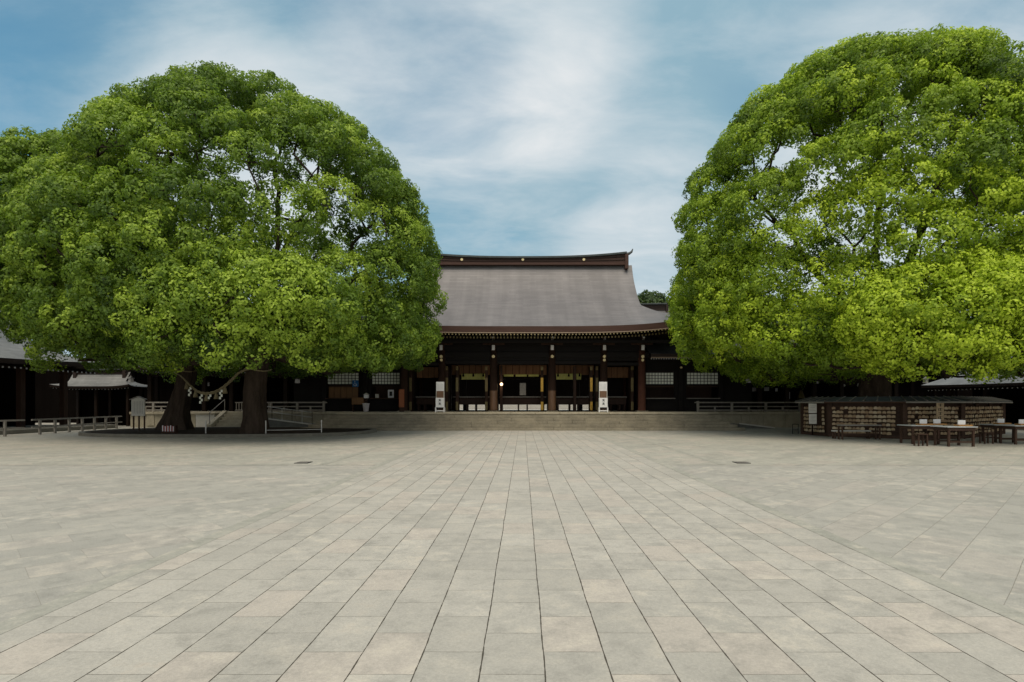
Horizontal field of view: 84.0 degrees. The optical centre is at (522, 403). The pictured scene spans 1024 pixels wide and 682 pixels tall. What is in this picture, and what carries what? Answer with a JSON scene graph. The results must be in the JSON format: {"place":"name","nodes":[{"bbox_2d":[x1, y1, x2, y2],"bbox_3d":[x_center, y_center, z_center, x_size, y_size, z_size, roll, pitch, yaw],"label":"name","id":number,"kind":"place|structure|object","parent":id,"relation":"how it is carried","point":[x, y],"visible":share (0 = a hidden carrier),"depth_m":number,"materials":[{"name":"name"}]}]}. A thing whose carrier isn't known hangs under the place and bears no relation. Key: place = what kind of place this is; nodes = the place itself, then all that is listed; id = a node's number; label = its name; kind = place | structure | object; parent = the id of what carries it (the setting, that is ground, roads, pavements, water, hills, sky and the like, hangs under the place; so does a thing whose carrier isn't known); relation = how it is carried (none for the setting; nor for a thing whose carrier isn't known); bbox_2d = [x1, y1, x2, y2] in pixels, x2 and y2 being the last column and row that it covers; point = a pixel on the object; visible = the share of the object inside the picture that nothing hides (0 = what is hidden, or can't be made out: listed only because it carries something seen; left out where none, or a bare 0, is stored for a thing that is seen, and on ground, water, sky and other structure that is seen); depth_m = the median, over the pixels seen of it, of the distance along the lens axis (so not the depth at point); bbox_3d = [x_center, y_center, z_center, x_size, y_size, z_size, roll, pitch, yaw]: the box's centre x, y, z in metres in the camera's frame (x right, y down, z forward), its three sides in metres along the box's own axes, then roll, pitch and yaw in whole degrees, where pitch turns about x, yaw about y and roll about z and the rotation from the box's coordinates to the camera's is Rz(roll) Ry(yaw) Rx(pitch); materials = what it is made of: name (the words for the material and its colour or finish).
{"place":"outdoors","nodes":[
{"label":"outdoors","id":0,"kind":"place"},
{"bbox_2d":[0,311,98,427],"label":"side building","id":1,"kind":"structure","parent":0,"point":[17,389],"depth_m":32.39,"materials":[{"name":"brown wood"}]},
{"bbox_2d":[235,402,268,411],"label":"picket gate","id":2,"kind":"structure","parent":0,"point":[241,406],"depth_m":36.18,"materials":[{"name":"grey wood"}]},
{"bbox_2d":[363,393,368,402],"bbox_3d":[-10.068,-0.080,36.625,0.360,1.200,0.290,0,0,0],"label":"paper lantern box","id":3,"kind":"object","parent":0,"point":[366,395],"visible":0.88,"depth_m":36.50,"materials":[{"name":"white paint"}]},
{"bbox_2d":[0,430,1023,681],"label":"path","id":4,"kind":"structure","parent":0,"point":[522,556],"depth_m":4.37,"materials":[{"name":"stone"}]},
{"bbox_2d":[0,423,1023,634],"bbox_3d":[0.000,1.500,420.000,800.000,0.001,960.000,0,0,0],"label":"ground","id":5,"kind":"structure","parent":0,"point":[65,530],"depth_m":8.05,"materials":[{"name":"stone"}]},
{"bbox_2d":[49,368,146,425],"bbox_3d":[-28.250,-0.450,38.200,5.200,3.900,2.300,0,0,0],"label":"annex","id":6,"kind":"object","parent":5,"relation":"on","point":[102,394],"visible":0.81,"depth_m":38.82,"materials":[{"name":"brown wood"}]},
{"bbox_2d":[35,357,193,422],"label":"gallery","id":7,"kind":"object","parent":5,"relation":"on","point":[46,401],"visible":0.06,"depth_m":44.20,"materials":[{"name":"brown wood"}]},
{"bbox_2d":[637,289,673,313],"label":"evergreen tree","id":8,"kind":"object","parent":5,"relation":"on","point":[646,296],"visible":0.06,"depth_m":64.13,"materials":[{"name":"green plant"}]},
{"bbox_2d":[753,294,799,327],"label":"evergreen tree","id":9,"kind":"object","parent":5,"relation":"on","point":[777,312],"visible":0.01,"depth_m":62.91,"materials":[{"name":"green plant"}]},
{"bbox_2d":[586,431,1023,624],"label":"path border","id":10,"kind":"object","parent":5,"relation":"on","point":[999,608],"visible":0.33,"depth_m":5.51,"materials":[{"name":"stone"}]},
{"bbox_2d":[790,297,837,328],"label":"evergreen tree","id":11,"kind":"object","parent":5,"relation":"on","point":[818,316],"visible":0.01,"depth_m":62.26,"materials":[{"name":"green plant"}]},
{"bbox_2d":[898,373,971,396],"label":"gallery","id":12,"kind":"object","parent":5,"relation":"on","point":[911,388],"visible":0.08,"depth_m":44.20,"materials":[{"name":"black wood"}]},
{"bbox_2d":[0,427,1023,464],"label":"apron pavement","id":13,"kind":"structure","parent":0,"point":[780,446],"depth_m":18.49,"materials":[{"name":"stone"}]},
{"bbox_2d":[0,419,24,435],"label":"fence","id":14,"kind":"object","parent":13,"relation":"on","point":[4,428],"visible":1,"depth_m":25.86,"materials":[{"name":"grey wood"}]},
{"bbox_2d":[0,424,114,434],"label":"gutter kerb","id":15,"kind":"structure","parent":13,"relation":"on","point":[44,429],"depth_m":30.30,"materials":[{"name":"grey stone"}]},
{"bbox_2d":[31,416,121,433],"bbox_3d":[-23.850,1.123,30.800,0.110,0.755,7.679,0,0,-8],"label":"fence","id":16,"kind":"object","parent":13,"relation":"on","point":[55,425],"visible":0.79,"depth_m":29.74,"materials":[{"name":"grey wood"}]},
{"bbox_2d":[194,412,220,426],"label":"grey block","id":17,"kind":"structure","parent":13,"relation":"on","point":[202,418],"depth_m":34.60,"materials":[{"name":"stone"}]},
{"bbox_2d":[207,399,242,426],"bbox_3d":[-17.330,0.613,34.500,2.580,1.775,2.000,0,0,0],"label":"side stair","id":18,"kind":"object","parent":13,"relation":"on","point":[224,418],"visible":0.43,"depth_m":34.30,"materials":[{"name":"stone"}]},
{"bbox_2d":[78,427,376,437],"bbox_3d":[-14.600,1.400,29.000,14.000,0.200,8.200,0,0,0],"label":"planting bed","id":19,"kind":"object","parent":13,"relation":"on","point":[219,432],"visible":0.84,"depth_m":26.48,"materials":[{"name":"grey stone"}]},
{"bbox_2d":[0,76,271,430],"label":"camphor tree","id":20,"kind":"object","parent":19,"relation":"on","point":[47,220],"visible":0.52,"depth_m":21.63,"materials":[{"name":"green plant"}]},
{"bbox_2d":[175,368,271,403],"bbox_3d":[-14.844,-0.867,27.372,6.331,1.742,1.804,0,0,25],"label":"straw rope","id":21,"kind":"object","parent":20,"relation":"attached to","point":[223,389],"visible":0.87,"depth_m":26.34,"materials":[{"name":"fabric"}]},
{"bbox_2d":[129,396,147,429],"bbox_3d":[-19.937,0.498,29.505,0.896,1.764,0.150,0,0,0],"label":"notice board","id":22,"kind":"object","parent":19,"relation":"on","point":[138,406],"visible":0.9,"depth_m":29.47,"materials":[{"name":"grey wood"}]},
{"bbox_2d":[161,425,177,432],"bbox_3d":[-16.136,1.200,25.995,0.640,0.400,0.250,0,0,0],"label":"striped stand","id":23,"kind":"object","parent":19,"relation":"on","point":[166,428],"visible":0.97,"depth_m":25.89,"materials":[{"name":"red paper"}]},
{"bbox_2d":[61,60,448,433],"bbox_3d":[-10.062,-6.774,26.585,12.934,16.348,16.953,0,0,0],"label":"camphor tree","id":24,"kind":"object","parent":19,"relation":"on","point":[321,326],"visible":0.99,"depth_m":20.84,"materials":[{"name":"green plant"}]},
{"bbox_2d":[205,420,321,433],"bbox_3d":[-11.945,1.075,26.134,5.127,0.590,0.598,0,0,-9],"label":"bed fence","id":25,"kind":"object","parent":19,"relation":"on","point":[266,430],"visible":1,"depth_m":26.02,"materials":[{"name":"metal"}]},
{"bbox_2d":[267,406,314,426],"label":"ramp","id":26,"kind":"structure","parent":13,"relation":"on","point":[274,422],"depth_m":34.00,"materials":[{"name":"stone"}]},
{"bbox_2d":[322,431,431,463],"bbox_3d":[-4.910,1.492,23.500,0.180,0.001,19.000,0,0,0],"label":"path border","id":27,"kind":"object","parent":13,"relation":"on","point":[338,459],"visible":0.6,"depth_m":18.05,"materials":[{"name":"stone"}]},
{"bbox_2d":[129,410,799,426],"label":"stone terrace","id":28,"kind":"structure","parent":13,"relation":"on","point":[763,418],"depth_m":35.50,"materials":[{"name":"grey stone"}]},
{"bbox_2d":[145,402,167,411],"bbox_3d":[-22.700,0.185,35.750,3.400,0.670,0.140,0,0,0],"label":"balustrade","id":29,"kind":"object","parent":28,"relation":"on","point":[153,406],"visible":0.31,"depth_m":35.70,"materials":[{"name":"grey wood"}]},
{"bbox_2d":[129,366,293,410],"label":"side hall","id":30,"kind":"structure","parent":28,"relation":"on","point":[281,389],"depth_m":43.00,"materials":[{"name":"black wood"}]},
{"bbox_2d":[128,376,134,381],"bbox_3d":[-25.763,-1.931,37.400,0.480,1.090,0.416,0,0,0],"label":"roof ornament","id":31,"kind":"object","parent":30,"relation":"hanging from","point":[130,378],"visible":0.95,"depth_m":37.30,"materials":[{"name":"grey metal"}]},
{"bbox_2d":[241,401,326,411],"bbox_3d":[-15.000,0.185,35.750,5.400,0.670,0.140,0,0,0],"label":"balustrade","id":32,"kind":"object","parent":28,"relation":"on","point":[297,406],"visible":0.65,"depth_m":35.70,"materials":[{"name":"wood"}]},
{"bbox_2d":[294,368,399,410],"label":"side wing","id":33,"kind":"structure","parent":28,"relation":"on","point":[338,392],"depth_m":37.50,"materials":[{"name":"brown wood"}]},
{"bbox_2d":[327,372,359,384],"bbox_3d":[-11.840,-1.650,37.520,2.180,0.880,0.100,0,0,0],"label":"lattice window","id":34,"kind":"structure","parent":33,"relation":"in","point":[345,378],"depth_m":37.52,"materials":[{"name":"paper"}]},
{"bbox_2d":[352,380,357,386],"bbox_3d":[-10.922,-1.305,37.101,0.397,0.418,0.059,0,0,0],"label":"access sign","id":35,"kind":"object","parent":33,"relation":"attached to","point":[354,383],"visible":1,"depth_m":37.10,"materials":[{"name":"blue paint"}]},
{"bbox_2d":[371,372,399,384],"bbox_3d":[-9.020,-1.650,37.520,1.940,0.880,0.100,0,0,0],"label":"lattice window","id":36,"kind":"structure","parent":33,"relation":"in","point":[392,378],"depth_m":37.50,"materials":[{"name":"paper"}]},
{"bbox_2d":[388,390,393,397],"bbox_3d":[-8.648,-0.635,37.288,0.394,0.530,0.045,0,0,0],"label":"framed notice","id":37,"kind":"object","parent":33,"relation":"on","point":[390,393],"visible":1,"depth_m":37.28,"materials":[{"name":"white paper"}]},
{"bbox_2d":[352,398,364,411],"bbox_3d":[-10.627,0.070,36.775,0.770,0.900,0.350,0,0,0],"label":"wooden box","id":38,"kind":"object","parent":28,"relation":"on","point":[357,401],"visible":0.72,"depth_m":36.60,"materials":[{"name":"brown wood"}]},
{"bbox_2d":[362,403,369,411],"bbox_3d":[-9.908,0.240,35.950,0.460,0.560,0.453,0,0,0],"label":"white pot","id":39,"kind":"object","parent":28,"relation":"on","point":[365,407],"visible":1,"depth_m":35.80,"materials":[{"name":"ceramic"}]},
{"bbox_2d":[399,389,403,411],"bbox_3d":[-7.692,-0.190,36.140,0.340,1.420,0.120,0,0,0],"label":"orange notice","id":40,"kind":"object","parent":28,"relation":"on","point":[401,400],"visible":1,"depth_m":36.08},
{"bbox_2d":[415,396,435,410],"bbox_3d":[-6.450,0.015,39.315,1.800,1.010,0.770,0,0,0],"label":"offering box","id":41,"kind":"object","parent":28,"relation":"on","point":[425,401],"visible":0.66,"depth_m":39.00,"materials":[{"name":"brown wood"}]},
{"bbox_2d":[435,382,444,411],"bbox_3d":[-4.923,-0.384,33.900,0.560,1.808,0.400,0,0,0],"label":"sign stand","id":42,"kind":"object","parent":28,"relation":"on","point":[440,400],"visible":0.92,"depth_m":33.80,"materials":[{"name":"white paint"}]},
{"bbox_2d":[453,396,489,410],"bbox_3d":[-3.525,0.015,39.315,2.550,1.010,0.770,0,0,0],"label":"offering box","id":43,"kind":"object","parent":28,"relation":"on","point":[467,401],"visible":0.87,"depth_m":39.00,"materials":[{"name":"brown wood"}]},
{"bbox_2d":[499,396,545,410],"bbox_3d":[0.000,0.015,39.315,3.200,1.010,0.770,0,0,0],"label":"offering box","id":44,"kind":"object","parent":28,"relation":"on","point":[522,400],"visible":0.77,"depth_m":39.00,"materials":[{"name":"brown wood"}]},
{"bbox_2d":[361,249,687,411],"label":"hall","id":45,"kind":"structure","parent":28,"relation":"on","point":[552,320],"depth_m":36.53,"materials":[{"name":"grey metal"}]},
{"bbox_2d":[409,370,414,410],"bbox_3d":[-7.487,-1.000,38.565,0.180,3.000,1.270,0,0,0],"label":"door leaf","id":46,"kind":"structure","parent":45,"relation":"in","point":[411,372],"depth_m":38.20,"materials":[{"name":"brown wood"}]},
{"bbox_2d":[446,366,449,410],"bbox_3d":[-5.080,-1.000,38.565,0.180,3.000,1.270,0,0,0],"label":"door leaf","id":47,"kind":"structure","parent":45,"relation":"in","point":[447,368],"depth_m":37.95,"materials":[{"name":"brown wood"}]},
{"bbox_2d":[456,366,459,410],"bbox_3d":[-4.385,-1.000,38.565,0.180,3.000,1.270,0,0,0],"label":"door leaf","id":48,"kind":"structure","parent":45,"relation":"in","point":[457,367],"depth_m":37.95,"materials":[{"name":"brown wood"}]},
{"bbox_2d":[485,366,487,410],"bbox_3d":[-2.433,-1.000,38.565,0.180,3.000,1.270,0,0,0],"label":"door leaf","id":49,"kind":"structure","parent":45,"relation":"in","point":[486,367],"depth_m":37.93,"materials":[{"name":"brown wood"}]},
{"bbox_2d":[500,366,502,410],"bbox_3d":[-1.444,-1.000,38.575,0.180,3.000,1.250,0,0,0],"label":"door leaf","id":50,"kind":"structure","parent":45,"relation":"in","point":[501,387],"depth_m":37.95,"materials":[{"name":"brown wood"}]},
{"bbox_2d":[541,366,542,410],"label":"door leaf","id":51,"kind":"structure","parent":45,"relation":"in","point":[541,366],"depth_m":37.93,"materials":[{"name":"gold wood"}]},
{"bbox_2d":[573,366,575,410],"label":"door leaf","id":52,"kind":"structure","parent":45,"relation":"in","point":[574,367],"depth_m":37.95,"materials":[{"name":"brown wood"}]},
{"bbox_2d":[589,366,592,410],"bbox_3d":[4.572,-1.000,38.565,0.180,3.000,1.270,0,0,0],"label":"door leaf","id":53,"kind":"structure","parent":45,"relation":"in","point":[591,367],"depth_m":37.95,"materials":[{"name":"gold wood"}]},
{"bbox_2d":[594,366,597,410],"bbox_3d":[4.947,-1.000,38.565,0.180,3.000,1.270,0,0,0],"label":"door leaf","id":54,"kind":"structure","parent":45,"relation":"in","point":[596,367],"depth_m":37.95,"materials":[{"name":"brown wood"}]},
{"bbox_2d":[628,366,633,410],"bbox_3d":[7.299,-1.000,38.565,0.180,3.000,1.270,0,0,0],"label":"door leaf","id":55,"kind":"structure","parent":45,"relation":"in","point":[630,369],"depth_m":37.96,"materials":[{"name":"brown wood"}]},
{"bbox_2d":[556,396,588,410],"bbox_3d":[3.525,0.015,39.315,2.550,1.010,0.770,0,0,0],"label":"offering box","id":56,"kind":"object","parent":28,"relation":"on","point":[568,400],"visible":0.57,"depth_m":39.00,"materials":[{"name":"brown wood"}]},
{"bbox_2d":[598,382,607,411],"bbox_3d":[4.785,-0.384,33.900,0.560,1.808,0.400,0,0,0],"label":"sign stand","id":57,"kind":"object","parent":28,"relation":"on","point":[603,400],"visible":0.89,"depth_m":33.80,"materials":[{"name":"white paint"}]},
{"bbox_2d":[608,396,626,410],"bbox_3d":[6.350,0.015,39.315,1.600,1.010,0.770,0,0,0],"label":"offering box","id":58,"kind":"object","parent":28,"relation":"on","point":[618,401],"visible":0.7,"depth_m":39.00,"materials":[{"name":"brown wood"}]},
{"bbox_2d":[645,334,754,410],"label":"side wing","id":59,"kind":"structure","parent":28,"relation":"on","point":[673,383],"depth_m":37.50,"materials":[{"name":"brown wood"}]},
{"bbox_2d":[646,372,673,384],"bbox_3d":[9.020,-1.650,37.520,1.940,0.880,0.100,0,0,0],"label":"lattice window","id":60,"kind":"structure","parent":59,"relation":"in","point":[652,378],"depth_m":37.52,"materials":[{"name":"paper"}]},
{"bbox_2d":[686,372,718,384],"bbox_3d":[11.840,-1.650,37.520,2.180,0.880,0.100,0,0,0],"label":"lattice window","id":61,"kind":"structure","parent":59,"relation":"in","point":[692,378],"depth_m":37.52,"materials":[{"name":"paper"}]},
{"bbox_2d":[694,401,799,411],"bbox_3d":[14.200,0.185,35.750,6.800,0.670,0.140,0,0,0],"label":"balustrade","id":62,"kind":"object","parent":28,"relation":"on","point":[731,406],"visible":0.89,"depth_m":35.70,"materials":[{"name":"grey wood"}]},
{"bbox_2d":[709,329,897,409],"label":"side hall","id":63,"kind":"structure","parent":28,"relation":"on","point":[819,389],"depth_m":43.00,"materials":[{"name":"brown wood"}]},
{"bbox_2d":[303,415,744,430],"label":"stone steps","id":64,"kind":"structure","parent":13,"relation":"on","point":[545,422],"depth_m":31.92,"materials":[{"name":"grey stone"}]},
{"bbox_2d":[731,423,774,428],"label":"ramp","id":65,"kind":"structure","parent":13,"relation":"on","point":[747,426],"depth_m":33.90,"materials":[{"name":"grey stone"}]},
{"bbox_2d":[664,23,1023,396],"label":"camphor tree","id":66,"kind":"object","parent":13,"relation":"on","point":[884,327],"visible":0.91,"depth_m":22.11,"materials":[{"name":"green plant"}]},
{"bbox_2d":[831,430,870,438],"bbox_3d":[13.963,1.320,24.200,1.566,0.360,0.250,0,0,0],"label":"bench","id":67,"kind":"object","parent":13,"relation":"on","point":[834,435],"visible":1,"depth_m":24.09,"materials":[{"name":"wood"}]},
{"bbox_2d":[837,424,881,439],"bbox_3d":[14.008,1.190,23.700,1.668,0.620,0.350,0,0,0],"label":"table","id":68,"kind":"object","parent":13,"relation":"on","point":[842,425],"visible":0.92,"depth_m":23.55,"materials":[{"name":"brown wood"}]},
{"bbox_2d":[795,396,1012,438],"bbox_3d":[18.571,0.583,29.123,12.386,1.835,8.701,0,0,-38],"label":"plaque rack","id":69,"kind":"object","parent":13,"relation":"on","point":[901,404],"visible":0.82,"depth_m":24.75,"materials":[{"name":"brown wood"}]},
{"bbox_2d":[809,403,816,434],"bbox_3d":[13.398,0.725,26.316,0.370,1.450,0.068,0,0,0],"label":"rack sign","id":70,"kind":"object","parent":69,"relation":"attached to","point":[812,408],"visible":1,"depth_m":26.29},
{"bbox_2d":[809,414,816,434],"bbox_3d":[13.407,0.969,26.316,0.352,0.962,0.068,0,0,0],"label":"rack sign","id":71,"kind":"object","parent":69,"relation":"attached to","point":[812,419],"visible":1,"depth_m":26.29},
{"bbox_2d":[803,406,1002,432],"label":"votive plaques","id":72,"kind":"object","parent":69,"relation":"on","point":[979,419],"visible":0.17,"depth_m":26.54,"materials":[{"name":"brown wood"}]},
{"bbox_2d":[897,424,942,443],"bbox_3d":[14.796,1.150,21.225,1.142,0.700,0.850,0,0,0],"label":"writing table","id":73,"kind":"object","parent":13,"relation":"on","point":[912,427],"visible":0.69,"depth_m":20.89,"materials":[{"name":"brown wood"}]},
{"bbox_2d":[916,419,933,424],"bbox_3d":[14.906,0.695,21.100,0.480,0.209,0.280,0,0,0],"label":"paper tray","id":74,"kind":"object","parent":73,"relation":"on","point":[922,421],"visible":0.99,"depth_m":21.13,"materials":[{"name":"white paper"}]},
{"bbox_2d":[929,419,946,424],"bbox_3d":[15.557,0.695,21.300,0.480,0.209,0.280,0,0,0],"label":"paper tray","id":75,"kind":"object","parent":73,"relation":"on","point":[936,421],"visible":0.93,"depth_m":21.33,"materials":[{"name":"white paper"}]},
{"bbox_2d":[913,433,928,445],"bbox_3d":[13.988,1.280,20.000,0.380,0.440,0.300,0,0,0],"label":"stool","id":76,"kind":"object","parent":13,"relation":"on","point":[919,434],"visible":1,"depth_m":19.99,"materials":[{"name":"brown wood"}]},
{"bbox_2d":[936,403,943,438],"bbox_3d":[17.165,0.717,23.416,0.313,1.466,0.068,0,0,0],"label":"rack sign","id":77,"kind":"object","parent":13,"relation":"on","point":[939,410],"visible":0.88,"depth_m":23.39,"materials":[{"name":"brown wood"}]},
{"bbox_2d":[931,426,977,446],"bbox_3d":[15.170,1.150,20.025,1.048,0.700,0.850,0,0,0],"label":"writing table","id":78,"kind":"object","parent":13,"relation":"on","point":[948,429],"visible":0.99,"depth_m":19.70,"materials":[{"name":"brown wood"}]},
{"bbox_2d":[953,420,972,425],"bbox_3d":[15.557,0.695,20.100,0.480,0.209,0.280,0,0,0],"label":"paper tray","id":79,"kind":"object","parent":78,"relation":"on","point":[960,422],"visible":0.9,"depth_m":20.13,"materials":[{"name":"white paper"}]},
{"bbox_2d":[978,432,994,443],"bbox_3d":[17.274,1.280,21.200,0.380,0.440,0.300,0,0,0],"label":"stool","id":80,"kind":"object","parent":13,"relation":"on","point":[987,437],"visible":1,"depth_m":21.08,"materials":[{"name":"brown wood"}]},
{"bbox_2d":[979,424,1013,442],"bbox_3d":[18.375,1.150,22.000,0.882,0.700,0.800,0,0,0],"label":"writing table","id":81,"kind":"object","parent":13,"relation":"on","point":[994,426],"visible":0.61,"depth_m":21.71,"materials":[{"name":"brown wood"}]},
{"bbox_2d":[993,419,1011,423],"bbox_3d":[18.545,0.695,22.000,0.480,0.209,0.280,0,0,0],"label":"paper tray","id":82,"kind":"object","parent":81,"relation":"on","point":[1000,421],"visible":0.88,"depth_m":22.03,"materials":[{"name":"white paper"}]},
{"bbox_2d":[996,425,1023,444],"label":"writing table","id":83,"kind":"object","parent":13,"relation":"on","point":[1015,428],"visible":1,"depth_m":20.90,"materials":[{"name":"brown wood"}]},
{"bbox_2d":[1014,419,1023,424],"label":"paper tray","id":84,"kind":"object","parent":83,"relation":"on","point":[1020,421],"visible":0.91,"depth_m":21.03,"materials":[{"name":"white paper"}]},
{"bbox_2d":[0,0,1023,357],"label":"sky","id":85,"kind":"structure","parent":0,"point":[522,127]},
{"bbox_2d":[460,409,587,409],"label":"courtyard","id":86,"kind":"structure","parent":0,"point":[523,409],"depth_m":49.96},
{"bbox_2d":[460,303,669,408],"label":"shrine building","id":87,"kind":"structure","parent":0,"point":[521,387],"depth_m":55.50,"materials":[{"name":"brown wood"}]},
{"bbox_2d":[520,383,525,394],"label":"door","id":88,"kind":"structure","parent":87,"relation":"in","point":[522,385],"depth_m":55.40,"materials":[{"name":"grey"}]},
{"bbox_2d":[921,372,1023,423],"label":"side building","id":89,"kind":"structure","parent":0,"point":[1007,389],"depth_m":35.65,"materials":[{"name":"grey metal"}]}
]}

